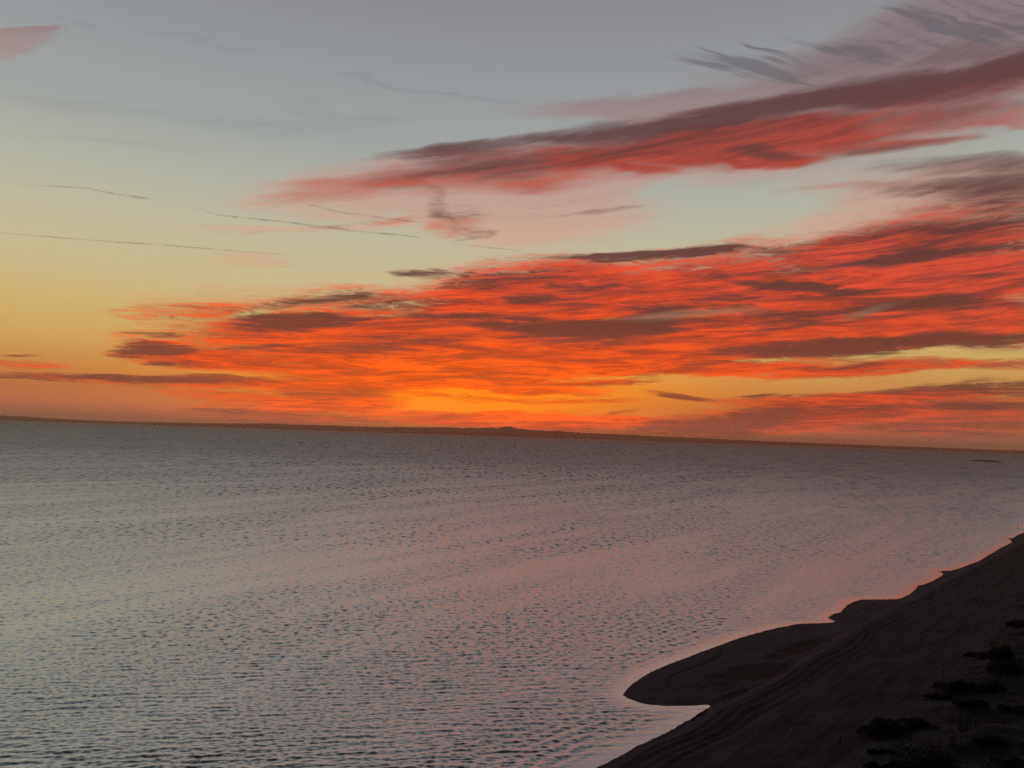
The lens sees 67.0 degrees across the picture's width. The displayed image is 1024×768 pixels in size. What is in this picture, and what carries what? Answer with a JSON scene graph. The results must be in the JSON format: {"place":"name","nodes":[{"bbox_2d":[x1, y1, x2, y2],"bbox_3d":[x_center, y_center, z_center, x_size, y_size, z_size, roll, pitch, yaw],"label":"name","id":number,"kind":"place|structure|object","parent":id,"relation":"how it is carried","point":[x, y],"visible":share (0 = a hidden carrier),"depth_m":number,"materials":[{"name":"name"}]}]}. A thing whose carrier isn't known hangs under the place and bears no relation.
{"place":"outdoors","nodes":[
{"label":"outdoors","id":0,"kind":"place"},
{"bbox_2d":[0,420,1023,767],"bbox_3d":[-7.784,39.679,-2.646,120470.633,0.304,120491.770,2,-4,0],"label":"sea","id":1,"kind":"structure","parent":0,"point":[180,596],"depth_m":219.65,"materials":[{"name":"liquid"}]},
{"bbox_2d":[971,460,1004,462],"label":"islet","id":2,"kind":"object","parent":1,"relation":"on","point":[985,460],"visible":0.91,"depth_m":2841.04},
{"bbox_2d":[0,415,1023,453],"bbox_3d":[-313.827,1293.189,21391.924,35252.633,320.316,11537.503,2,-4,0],"label":"mountains","id":3,"kind":"structure","parent":0,"point":[507,431],"depth_m":21164.84,"materials":[{"name":"grey"}]},
{"bbox_2d":[0,0,1023,450],"label":"sky","id":4,"kind":"structure","parent":0,"point":[802,221],"materials":[{"name":"orange"}]},
{"bbox_2d":[596,533,1023,767],"bbox_3d":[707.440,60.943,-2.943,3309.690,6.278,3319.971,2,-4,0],"label":"beach","id":5,"kind":"structure","parent":0,"point":[808,695],"depth_m":124.82,"materials":[{"name":"brown sand"}]},
{"bbox_2d":[866,748,882,754],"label":"shrub","id":6,"kind":"object","parent":5,"relation":"on","point":[874,751],"visible":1,"depth_m":94.47,"materials":[{"name":"green plant"}]},
{"bbox_2d":[862,761,887,767],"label":"shrub","id":7,"kind":"object","parent":5,"relation":"on","point":[874,764],"visible":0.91,"depth_m":88.94,"materials":[{"name":"green plant"}]},
{"bbox_2d":[856,715,911,739],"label":"shrub","id":8,"kind":"object","parent":5,"relation":"on","point":[877,728],"visible":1,"depth_m":100.96,"materials":[{"name":"green plant"}]},
{"bbox_2d":[878,748,895,753],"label":"shrub","id":9,"kind":"object","parent":5,"relation":"on","point":[886,751],"visible":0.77,"depth_m":94.70,"materials":[{"name":"green plant"}]},
{"bbox_2d":[894,717,940,730],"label":"shrub","id":10,"kind":"object","parent":5,"relation":"on","point":[914,723],"visible":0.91,"depth_m":103.82,"materials":[{"name":"green plant"}]},
{"bbox_2d":[886,741,962,767],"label":"shrub","id":11,"kind":"object","parent":5,"relation":"on","point":[934,761],"visible":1,"depth_m":86.59,"materials":[{"name":"black plant"}]},
{"bbox_2d":[923,693,958,699],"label":"shrub","id":12,"kind":"object","parent":5,"relation":"on","point":[939,696],"visible":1,"depth_m":116.81,"materials":[{"name":"green plant"}]},
{"bbox_2d":[932,679,968,694],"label":"shrub","id":13,"kind":"object","parent":5,"relation":"on","point":[957,688],"visible":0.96,"depth_m":118.89,"materials":[{"name":"green plant"}]},
{"bbox_2d":[911,627,1023,767],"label":"ground cover","id":14,"kind":"object","parent":5,"relation":"on","point":[963,726],"visible":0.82,"depth_m":106.50,"materials":[{"name":"green plant"}]},
{"bbox_2d":[958,712,977,731],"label":"reeds","id":15,"kind":"object","parent":5,"relation":"on","point":[960,727],"visible":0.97,"depth_m":101.08,"materials":[{"name":"plant"}]},
{"bbox_2d":[952,699,990,708],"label":"shrub","id":16,"kind":"object","parent":5,"relation":"on","point":[976,703],"visible":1,"depth_m":109.55,"materials":[{"name":"green plant"}]},
{"bbox_2d":[962,650,986,659],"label":"shrub","id":17,"kind":"object","parent":5,"relation":"on","point":[980,655],"visible":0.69,"depth_m":139.11,"materials":[{"name":"green plant"}]},
{"bbox_2d":[962,681,998,692],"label":"shrub","id":18,"kind":"object","parent":5,"relation":"on","point":[982,687],"visible":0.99,"depth_m":118.38,"materials":[{"name":"green plant"}]},
{"bbox_2d":[972,735,1011,748],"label":"shrub","id":19,"kind":"object","parent":5,"relation":"on","point":[996,741],"visible":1,"depth_m":96.24,"materials":[{"name":"green plant"}]},
{"bbox_2d":[986,680,1006,690],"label":"shrub","id":20,"kind":"object","parent":5,"relation":"on","point":[997,685],"visible":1,"depth_m":118.77,"materials":[{"name":"green plant"}]},
{"bbox_2d":[984,640,1015,661],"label":"shrub","id":21,"kind":"object","parent":5,"relation":"on","point":[1006,652],"visible":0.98,"depth_m":134.10,"materials":[{"name":"green plant"}]},
{"bbox_2d":[985,656,1023,675],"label":"shrub","id":22,"kind":"object","parent":5,"relation":"on","point":[1011,668],"visible":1,"depth_m":125.78,"materials":[{"name":"green plant"}]},
{"bbox_2d":[989,755,1023,767],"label":"shrub","id":23,"kind":"object","parent":5,"relation":"on","point":[1012,762],"visible":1,"depth_m":89.45,"materials":[{"name":"green plant"}]},
{"bbox_2d":[996,704,1023,713],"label":"shrub","id":24,"kind":"object","parent":5,"relation":"on","point":[1019,710],"visible":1,"depth_m":108.46,"materials":[{"name":"green plant"}]},
{"bbox_2d":[1005,617,1023,627],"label":"shrub","id":25,"kind":"object","parent":5,"relation":"on","point":[1019,622],"visible":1,"depth_m":164.30,"materials":[{"name":"green plant"}]}
]}

